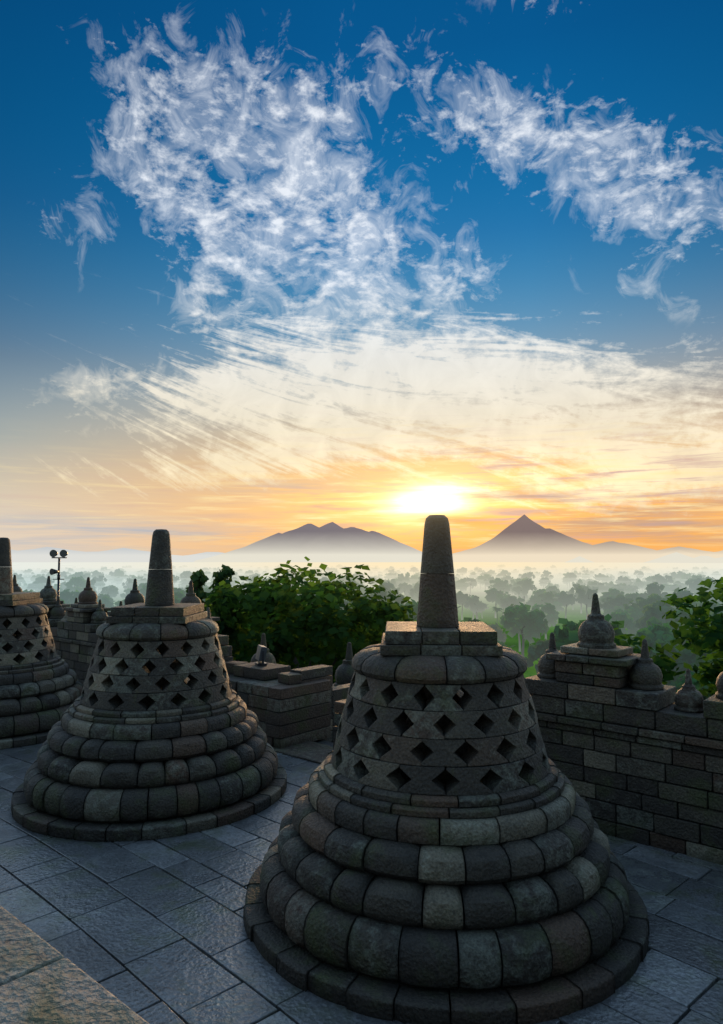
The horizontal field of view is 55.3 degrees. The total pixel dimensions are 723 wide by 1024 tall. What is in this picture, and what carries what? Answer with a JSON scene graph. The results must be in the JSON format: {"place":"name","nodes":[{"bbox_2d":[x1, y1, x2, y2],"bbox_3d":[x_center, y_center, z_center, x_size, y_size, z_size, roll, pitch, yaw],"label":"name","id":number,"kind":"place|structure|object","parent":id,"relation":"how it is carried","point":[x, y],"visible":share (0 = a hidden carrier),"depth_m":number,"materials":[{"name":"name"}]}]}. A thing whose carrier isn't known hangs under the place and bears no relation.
{"place":"outdoors","nodes":[
{"label":"outdoors","id":0,"kind":"place"},
{"bbox_2d":[11,547,222,561],"bbox_3d":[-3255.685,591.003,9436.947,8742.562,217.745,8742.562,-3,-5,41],"label":"hill","id":1,"kind":"structure","parent":0,"point":[113,555],"depth_m":8568.91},
{"bbox_2d":[194,522,421,561],"bbox_3d":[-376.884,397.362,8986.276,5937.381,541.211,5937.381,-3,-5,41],"label":"mountain","id":2,"kind":"structure","parent":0,"point":[331,542],"depth_m":8293.26,"materials":[{"name":"grey stone"}]},
{"bbox_2d":[0,740,722,1023],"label":"terrace floor","id":3,"kind":"structure","parent":0,"point":[151,931],"depth_m":6.05,"materials":[{"name":"stone"}]},
{"bbox_2d":[0,537,82,749],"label":"stupa","id":4,"kind":"object","parent":3,"relation":"on","point":[41,686],"visible":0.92,"depth_m":12.55,"materials":[{"name":"stone"}]},
{"bbox_2d":[0,905,148,1023],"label":"stone ledge","id":5,"kind":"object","parent":3,"relation":"on","point":[42,981],"depth_m":2.61,"materials":[{"name":"stone"}]},
{"bbox_2d":[11,529,286,841],"bbox_3d":[-2.846,2.043,9.665,3.599,3.607,3.612,-3,-5,41],"label":"stupa","id":6,"kind":"object","parent":3,"relation":"on","point":[162,735],"visible":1,"depth_m":8.63,"materials":[{"name":"stone"}]},
{"bbox_2d":[243,515,649,1023],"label":"stupa","id":7,"kind":"object","parent":3,"relation":"on","point":[439,846],"visible":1,"depth_m":5.44,"materials":[{"name":"stone"}]},
{"bbox_2d":[0,0,722,555],"label":"sky","id":8,"kind":"structure","parent":0,"point":[268,268],"materials":[{"name":"blue"}]},
{"bbox_2d":[12,562,722,577],"bbox_3d":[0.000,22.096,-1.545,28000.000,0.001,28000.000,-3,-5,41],"label":"fog","id":9,"kind":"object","parent":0,"point":[471,566],"depth_m":2459.89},
{"bbox_2d":[14,568,722,584],"bbox_3d":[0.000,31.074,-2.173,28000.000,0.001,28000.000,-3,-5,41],"label":"trees","id":10,"kind":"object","parent":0,"point":[457,576],"depth_m":1415.21,"materials":[{"name":"plant"}]},
{"bbox_2d":[20,573,718,677],"bbox_3d":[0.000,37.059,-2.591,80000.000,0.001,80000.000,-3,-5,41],"label":"valley ground","id":11,"kind":"structure","parent":0,"point":[575,615],"depth_m":501.78,"materials":[{"name":"green plant"}]},
{"bbox_2d":[26,581,42,590],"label":"valley tree","id":12,"kind":"object","parent":11,"relation":"on","point":[34,585],"visible":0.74,"depth_m":654.46,"materials":[{"name":"green plant"}]},
{"bbox_2d":[36,576,54,585],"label":"valley tree","id":13,"kind":"object","parent":11,"relation":"on","point":[42,579],"visible":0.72,"depth_m":676.38,"materials":[{"name":"green plant"}]},
{"bbox_2d":[59,589,79,603],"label":"valley tree","id":14,"kind":"object","parent":11,"relation":"on","point":[65,595],"visible":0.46,"depth_m":363.42,"materials":[{"name":"green plant"}]},
{"bbox_2d":[64,575,85,591],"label":"valley tree","id":15,"kind":"object","parent":11,"relation":"on","point":[78,582],"visible":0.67,"depth_m":530.22,"materials":[{"name":"green plant"}]},
{"bbox_2d":[71,571,85,578],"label":"valley tree","id":16,"kind":"object","parent":11,"relation":"on","point":[76,574],"visible":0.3,"depth_m":759.21,"materials":[{"name":"green plant"}]},
{"bbox_2d":[91,570,103,577],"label":"valley tree","id":17,"kind":"object","parent":11,"relation":"on","point":[96,573],"visible":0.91,"depth_m":927.97,"materials":[{"name":"green plant"}]},
{"bbox_2d":[91,575,106,595],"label":"valley tree","id":18,"kind":"object","parent":11,"relation":"on","point":[101,578],"visible":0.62,"depth_m":726.73,"materials":[{"name":"green plant"}]},
{"bbox_2d":[95,581,105,593],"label":"valley tree","id":19,"kind":"object","parent":11,"relation":"on","point":[99,584],"visible":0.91,"depth_m":717.27,"materials":[{"name":"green plant"}]},
{"bbox_2d":[97,592,114,607],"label":"valley tree","id":20,"kind":"object","parent":11,"relation":"on","point":[103,595],"visible":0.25,"depth_m":410.09,"materials":[{"name":"green plant"}]},
{"bbox_2d":[101,585,118,598],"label":"valley tree","id":21,"kind":"object","parent":11,"relation":"on","point":[112,590],"visible":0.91,"depth_m":541.80,"materials":[{"name":"green plant"}]},
{"bbox_2d":[101,596,119,611],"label":"valley tree","id":22,"kind":"object","parent":11,"relation":"on","point":[107,602],"visible":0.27,"depth_m":369.95,"materials":[{"name":"green plant"}]},
{"bbox_2d":[114,570,127,586],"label":"valley tree","id":23,"kind":"object","parent":11,"relation":"on","point":[121,575],"visible":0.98,"depth_m":947.87,"materials":[{"name":"green plant"}]},
{"bbox_2d":[122,580,132,589],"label":"valley tree","id":24,"kind":"object","parent":11,"relation":"on","point":[129,584],"visible":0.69,"depth_m":664.44,"materials":[{"name":"grey plant"}]},
{"bbox_2d":[139,585,146,597],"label":"valley tree","id":25,"kind":"object","parent":11,"relation":"on","point":[142,590],"visible":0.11,"depth_m":407.89,"materials":[{"name":"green plant"}]},
{"bbox_2d":[174,591,184,598],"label":"valley tree","id":26,"kind":"object","parent":11,"relation":"on","point":[180,595],"visible":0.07,"depth_m":293.40,"materials":[{"name":"green plant"}]},
{"bbox_2d":[179,571,191,586],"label":"valley tree","id":27,"kind":"object","parent":11,"relation":"on","point":[186,575],"visible":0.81,"depth_m":854.40,"materials":[{"name":"grey plant"}]},
{"bbox_2d":[369,581,398,595],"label":"valley tree","id":28,"kind":"object","parent":11,"relation":"on","point":[388,585],"visible":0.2,"depth_m":438.75,"materials":[{"name":"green plant"}]},
{"bbox_2d":[370,585,403,604],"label":"valley tree","id":29,"kind":"object","parent":11,"relation":"on","point":[383,594],"visible":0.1,"depth_m":303.67,"materials":[{"name":"green plant"}]},
{"bbox_2d":[397,572,409,582],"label":"valley tree","id":30,"kind":"object","parent":11,"relation":"on","point":[405,578],"visible":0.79,"depth_m":759.64,"materials":[{"name":"grey plant"}]},
{"bbox_2d":[397,582,412,595],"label":"valley tree","id":31,"kind":"object","parent":11,"relation":"on","point":[404,587],"visible":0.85,"depth_m":583.53,"materials":[{"name":"grey plant"}]},
{"bbox_2d":[399,599,417,620],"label":"valley tree","id":32,"kind":"object","parent":11,"relation":"on","point":[415,606],"visible":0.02,"depth_m":219.53,"materials":[{"name":"green plant"}]},
{"bbox_2d":[408,582,419,597],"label":"valley tree","id":33,"kind":"object","parent":11,"relation":"on","point":[415,589],"visible":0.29,"depth_m":510.37,"materials":[{"name":"grey plant"}]},
{"bbox_2d":[455,578,468,589],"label":"valley tree","id":34,"kind":"object","parent":11,"relation":"on","point":[461,581],"visible":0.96,"depth_m":684.29,"materials":[{"name":"grey plant"}]},
{"bbox_2d":[456,591,470,619],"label":"valley tree","id":35,"kind":"object","parent":11,"relation":"on","point":[461,597],"visible":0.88,"depth_m":430.23,"materials":[{"name":"grey plant"}]},
{"bbox_2d":[464,577,476,594],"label":"valley tree","id":36,"kind":"object","parent":11,"relation":"on","point":[472,582],"visible":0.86,"depth_m":718.18,"materials":[{"name":"grey plant"}]},
{"bbox_2d":[464,595,488,618],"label":"valley tree","id":37,"kind":"object","parent":11,"relation":"on","point":[472,601],"visible":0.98,"depth_m":408.35,"materials":[{"name":"grey plant"}]},
{"bbox_2d":[470,601,482,618],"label":"valley tree","id":38,"kind":"object","parent":11,"relation":"on","point":[476,610],"visible":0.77,"depth_m":408.92,"materials":[{"name":"grey plant"}]},
{"bbox_2d":[477,574,490,589],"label":"valley tree","id":39,"kind":"object","parent":11,"relation":"on","point":[481,578],"visible":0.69,"depth_m":792.27,"materials":[{"name":"grey plant"}]},
{"bbox_2d":[459,617,515,647],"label":"valley tree","id":40,"kind":"object","parent":11,"relation":"on","point":[467,619],"visible":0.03,"depth_m":189.11,"materials":[{"name":"green plant"}]},
{"bbox_2d":[484,588,510,617],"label":"valley tree","id":41,"kind":"object","parent":11,"relation":"on","point":[491,596],"visible":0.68,"depth_m":445.79,"materials":[{"name":"grey plant"}]},
{"bbox_2d":[488,623,506,642],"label":"valley tree","id":42,"kind":"object","parent":11,"relation":"on","point":[501,636],"visible":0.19,"depth_m":241.03,"materials":[{"name":"green plant"}]},
{"bbox_2d":[488,578,509,590],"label":"valley tree","id":43,"kind":"object","parent":11,"relation":"on","point":[499,584],"visible":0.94,"depth_m":571.08,"materials":[{"name":"grey plant"}]},
{"bbox_2d":[495,593,508,614],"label":"valley tree","id":44,"kind":"object","parent":11,"relation":"on","point":[499,597],"visible":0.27,"depth_m":431.20,"materials":[{"name":"grey plant"}]},
{"bbox_2d":[500,596,519,607],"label":"valley tree","id":45,"kind":"object","parent":11,"relation":"on","point":[505,602],"visible":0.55,"depth_m":409.96,"materials":[{"name":"grey plant"}]},
{"bbox_2d":[499,604,520,651],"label":"valley tree","id":46,"kind":"object","parent":11,"relation":"on","point":[519,632],"visible":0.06,"depth_m":281.67,"materials":[{"name":"green plant"}]},
{"bbox_2d":[512,578,536,603],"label":"valley tree","id":47,"kind":"object","parent":11,"relation":"on","point":[525,587],"visible":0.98,"depth_m":549.43,"materials":[{"name":"grey plant"}]},
{"bbox_2d":[500,602,549,656],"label":"valley tree","id":48,"kind":"object","parent":11,"relation":"on","point":[518,618],"visible":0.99,"depth_m":236.33,"materials":[{"name":"green plant"}]},
{"bbox_2d":[521,571,535,591],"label":"valley tree","id":49,"kind":"object","parent":11,"relation":"on","point":[529,575],"visible":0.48,"depth_m":813.92,"materials":[{"name":"grey plant"}]},
{"bbox_2d":[526,595,542,607],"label":"valley tree","id":50,"kind":"object","parent":11,"relation":"on","point":[532,599],"visible":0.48,"depth_m":421.70,"materials":[{"name":"grey plant"}]},
{"bbox_2d":[524,638,548,672],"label":"valley tree","id":51,"kind":"object","parent":11,"relation":"on","point":[537,650],"visible":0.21,"depth_m":177.07,"materials":[{"name":"green plant"}]},
{"bbox_2d":[530,589,553,600],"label":"valley tree","id":52,"kind":"object","parent":11,"relation":"on","point":[539,591],"visible":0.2,"depth_m":445.07,"materials":[{"name":"grey plant"}]},
{"bbox_2d":[530,603,559,638],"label":"valley tree","id":53,"kind":"object","parent":11,"relation":"on","point":[551,612],"visible":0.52,"depth_m":314.88,"materials":[{"name":"green plant"}]},
{"bbox_2d":[539,577,550,588],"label":"valley tree","id":54,"kind":"object","parent":11,"relation":"on","point":[542,579],"visible":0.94,"depth_m":790.30,"materials":[{"name":"grey plant"}]},
{"bbox_2d":[533,591,559,614],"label":"valley tree","id":55,"kind":"object","parent":11,"relation":"on","point":[548,596],"visible":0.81,"depth_m":407.48,"materials":[{"name":"grey plant"}]},
{"bbox_2d":[540,570,553,582],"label":"valley tree","id":56,"kind":"object","parent":11,"relation":"on","point":[546,573],"visible":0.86,"depth_m":932.91,"materials":[{"name":"grey plant"}]},
{"bbox_2d":[545,586,558,591],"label":"valley tree","id":57,"kind":"object","parent":11,"relation":"on","point":[551,588],"visible":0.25,"depth_m":527.60,"materials":[{"name":"grey plant"}]},
{"bbox_2d":[552,601,563,611],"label":"valley tree","id":58,"kind":"object","parent":11,"relation":"on","point":[557,605],"visible":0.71,"depth_m":404.55,"materials":[{"name":"grey plant"}]},
{"bbox_2d":[554,591,578,617],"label":"valley tree","id":59,"kind":"object","parent":11,"relation":"on","point":[564,599],"visible":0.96,"depth_m":412.97,"materials":[{"name":"grey plant"}]},
{"bbox_2d":[562,577,572,589],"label":"valley tree","id":60,"kind":"object","parent":11,"relation":"on","point":[566,580],"visible":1,"depth_m":866.39,"materials":[{"name":"grey plant"}]},
{"bbox_2d":[565,572,576,588],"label":"valley tree","id":61,"kind":"object","parent":11,"relation":"on","point":[572,575],"visible":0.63,"depth_m":881.33,"materials":[{"name":"green plant"}]},
{"bbox_2d":[569,582,589,612],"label":"valley tree","id":62,"kind":"object","parent":11,"relation":"on","point":[572,589],"visible":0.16,"depth_m":484.65,"materials":[{"name":"green plant"}]},
{"bbox_2d":[576,586,597,618],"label":"valley tree","id":63,"kind":"object","parent":11,"relation":"on","point":[584,597],"visible":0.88,"depth_m":413.19,"materials":[{"name":"green plant"}]},
{"bbox_2d":[588,581,604,591],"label":"valley tree","id":64,"kind":"object","parent":11,"relation":"on","point":[599,585],"visible":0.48,"depth_m":618.39,"materials":[{"name":"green plant"}]},
{"bbox_2d":[593,573,604,581],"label":"valley tree","id":65,"kind":"object","parent":11,"relation":"on","point":[598,577],"visible":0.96,"depth_m":898.08,"materials":[{"name":"green plant"}]},
{"bbox_2d":[599,588,623,603],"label":"valley tree","id":66,"kind":"object","parent":11,"relation":"on","point":[614,592],"visible":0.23,"depth_m":399.91,"materials":[{"name":"green plant"}]},
{"bbox_2d":[603,606,625,615],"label":"valley tree","id":67,"kind":"object","parent":11,"relation":"on","point":[606,611],"visible":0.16,"depth_m":327.35,"materials":[{"name":"green plant"}]},
{"bbox_2d":[599,594,633,609],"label":"valley tree","id":68,"kind":"object","parent":11,"relation":"on","point":[618,600],"visible":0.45,"depth_m":338.97,"materials":[{"name":"green plant"}]},
{"bbox_2d":[609,610,637,633],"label":"valley tree","id":69,"kind":"object","parent":11,"relation":"on","point":[629,624],"visible":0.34,"depth_m":255.32,"materials":[{"name":"green plant"}]},
{"bbox_2d":[625,592,638,605],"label":"valley tree","id":70,"kind":"object","parent":11,"relation":"on","point":[633,596],"visible":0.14,"depth_m":374.76,"materials":[{"name":"green plant"}]},
{"bbox_2d":[630,579,644,592],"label":"valley tree","id":71,"kind":"object","parent":11,"relation":"on","point":[638,583],"visible":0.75,"depth_m":698.08,"materials":[{"name":"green plant"}]},
{"bbox_2d":[623,593,667,611],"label":"valley tree","id":72,"kind":"object","parent":11,"relation":"on","point":[641,602],"visible":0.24,"depth_m":290.01,"materials":[{"name":"green plant"}]},
{"bbox_2d":[637,635,654,646],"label":"valley tree","id":73,"kind":"object","parent":11,"relation":"on","point":[648,639],"visible":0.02,"depth_m":164.44,"materials":[{"name":"green plant"}]},
{"bbox_2d":[638,582,667,599],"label":"valley tree","id":74,"kind":"object","parent":11,"relation":"on","point":[653,587],"visible":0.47,"depth_m":401.72,"materials":[{"name":"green plant"}]},
{"bbox_2d":[635,600,677,628],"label":"valley tree","id":75,"kind":"object","parent":11,"relation":"on","point":[649,611],"visible":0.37,"depth_m":237.07,"materials":[{"name":"green plant"}]},
{"bbox_2d":[636,623,676,648],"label":"valley tree","id":76,"kind":"object","parent":11,"relation":"on","point":[654,632],"visible":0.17,"depth_m":170.78,"materials":[{"name":"green plant"}]},
{"bbox_2d":[651,573,673,591],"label":"valley tree","id":77,"kind":"object","parent":11,"relation":"on","point":[660,579],"visible":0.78,"depth_m":682.11,"materials":[{"name":"green plant"}]},
{"bbox_2d":[646,607,692,633],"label":"valley tree","id":78,"kind":"object","parent":11,"relation":"on","point":[653,620],"visible":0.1,"depth_m":204.70,"materials":[{"name":"green plant"}]},
{"bbox_2d":[663,584,675,593],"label":"valley tree","id":79,"kind":"object","parent":11,"relation":"on","point":[667,589],"visible":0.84,"depth_m":599.61,"materials":[{"name":"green plant"}]},
{"bbox_2d":[650,639,695,675],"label":"valley tree","id":80,"kind":"object","parent":11,"relation":"on","point":[687,654],"visible":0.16,"depth_m":156.37,"materials":[{"name":"green plant"}]},
{"bbox_2d":[666,649,697,675],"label":"valley tree","id":81,"kind":"object","parent":11,"relation":"on","point":[689,661],"visible":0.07,"depth_m":155.81,"materials":[{"name":"green plant"}]},
{"bbox_2d":[671,587,698,602],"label":"valley tree","id":82,"kind":"object","parent":11,"relation":"on","point":[681,593],"visible":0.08,"depth_m":321.65,"materials":[{"name":"green plant"}]},
{"bbox_2d":[678,573,691,582],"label":"valley tree","id":83,"kind":"object","parent":11,"relation":"on","point":[685,576],"visible":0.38,"depth_m":807.41,"materials":[{"name":"green plant"}]},
{"bbox_2d":[684,578,701,592],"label":"valley tree","id":84,"kind":"object","parent":11,"relation":"on","point":[693,586],"visible":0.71,"depth_m":541.49,"materials":[{"name":"green plant"}]},
{"bbox_2d":[690,600,717,618],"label":"valley tree","id":85,"kind":"object","parent":11,"relation":"on","point":[712,606],"visible":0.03,"depth_m":242.57,"materials":[{"name":"green plant"}]},
{"bbox_2d":[17,565,722,581],"bbox_3d":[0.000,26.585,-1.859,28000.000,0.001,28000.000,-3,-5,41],"label":"cloud","id":86,"kind":"structure","parent":0,"point":[656,570],"depth_m":1641.99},
{"bbox_2d":[567,556,591,561],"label":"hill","id":87,"kind":"structure","parent":0,"point":[579,559],"depth_m":7067.40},
{"bbox_2d":[452,514,722,561],"bbox_3d":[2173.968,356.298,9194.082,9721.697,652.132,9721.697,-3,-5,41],"label":"mountain","id":88,"kind":"structure","parent":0,"point":[524,538],"depth_m":8568.30,"materials":[{"name":"grey stone"}]},
{"bbox_2d":[590,550,700,562],"bbox_3d":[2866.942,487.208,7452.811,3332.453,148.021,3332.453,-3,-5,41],"label":"hill","id":89,"kind":"structure","parent":0,"point":[627,558],"depth_m":7176.15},
{"bbox_2d":[643,552,691,562],"bbox_3d":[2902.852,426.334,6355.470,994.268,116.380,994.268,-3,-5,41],"label":"hill","id":90,"kind":"structure","parent":0,"point":[676,557],"depth_m":6249.39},
{"bbox_2d":[678,556,722,562],"bbox_3d":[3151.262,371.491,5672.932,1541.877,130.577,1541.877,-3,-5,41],"label":"hill","id":91,"kind":"structure","parent":0,"point":[703,559],"depth_m":5713.51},
{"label":"temple hill ground","id":92,"kind":"structure","parent":0,"visible":0},
{"bbox_2d":[186,569,208,608],"bbox_3d":[-6.720,10.843,27.558,2.593,17.111,2.815,-1,-4,12],"label":"tree","id":93,"kind":"object","parent":92,"relation":"on","point":[199,578],"visible":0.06,"depth_m":27.91,"materials":[{"name":"green plant"}]},
{"bbox_2d":[211,564,240,660],"bbox_3d":[-5.959,10.828,28.632,3.124,17.291,3.185,-4,-5,43],"label":"conifer tree","id":94,"kind":"object","parent":92,"relation":"on","point":[226,573],"visible":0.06,"depth_m":29.08,"materials":[{"name":"green plant"}]},
{"bbox_2d":[229,608,312,665],"bbox_3d":[-6.717,12.326,35.866,8.614,15.335,8.878,-3,-5,33],"label":"broad tree","id":95,"kind":"object","parent":92,"relation":"on","point":[243,657],"visible":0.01,"depth_m":35.27,"materials":[{"name":"green plant"}]},
{"bbox_2d":[250,633,354,686],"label":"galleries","id":96,"kind":"object","parent":92,"relation":"on","point":[344,672],"depth_m":15.33,"materials":[{"name":"stone"}]},
{"bbox_2d":[49,550,67,596],"bbox_3d":[-12.012,4.871,27.123,0.685,6.766,0.503,1,-4,-12],"label":"floodlight mast","id":97,"kind":"object","parent":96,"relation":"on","point":[54,553],"visible":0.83,"depth_m":27.33,"materials":[{"name":"metal"}]},
{"bbox_2d":[13,575,722,864],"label":"balustrade wall","id":98,"kind":"structure","parent":96,"relation":"on","point":[634,751],"depth_m":8.08,"materials":[{"name":"stone"}]},
{"bbox_2d":[255,645,266,665],"bbox_3d":[-1.879,2.683,12.926,0.176,0.359,0.390,1,-4,-19],"label":"floodlight","id":99,"kind":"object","parent":98,"relation":"attached to","point":[261,652],"depth_m":12.79,"materials":[{"name":"paint"}]},
{"bbox_2d":[204,557,416,683],"bbox_3d":[-1.409,10.655,28.556,13.156,17.646,11.467,-4,-5,43],"label":"broad tree","id":100,"kind":"object","parent":92,"relation":"on","point":[327,630],"visible":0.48,"depth_m":27.16,"materials":[{"name":"green plant"}]},
{"bbox_2d":[304,603,399,680],"bbox_3d":[0.407,12.528,37.646,8.009,15.188,7.648,-3,-5,41],"label":"broad tree","id":101,"kind":"object","parent":92,"relation":"on","point":[355,629],"visible":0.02,"depth_m":37.07,"materials":[{"name":"green plant"}]},
{"bbox_2d":[553,614,623,649],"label":"valley tree","id":102,"kind":"object","parent":92,"relation":"on","point":[567,634],"visible":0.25,"depth_m":152.59,"materials":[{"name":"green plant"}]},
{"bbox_2d":[611,577,722,702],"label":"broad tree","id":103,"kind":"object","parent":92,"relation":"on","point":[696,643],"visible":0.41,"depth_m":24.15,"materials":[{"name":"green plant"}]},
{"bbox_2d":[663,669,681,684],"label":"valley tree","id":104,"kind":"object","parent":92,"relation":"on","point":[675,678],"visible":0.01,"depth_m":145.19,"materials":[{"name":"green plant"}]},
{"bbox_2d":[676,671,710,690],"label":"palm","id":105,"kind":"object","parent":92,"relation":"on","point":[695,682],"visible":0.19,"depth_m":117.85,"materials":[{"name":"green plant"}]},
{"bbox_2d":[695,625,722,664],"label":"valley tree","id":106,"kind":"object","parent":92,"relation":"on","point":[700,660],"visible":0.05,"depth_m":149.57,"materials":[{"name":"green plant"}]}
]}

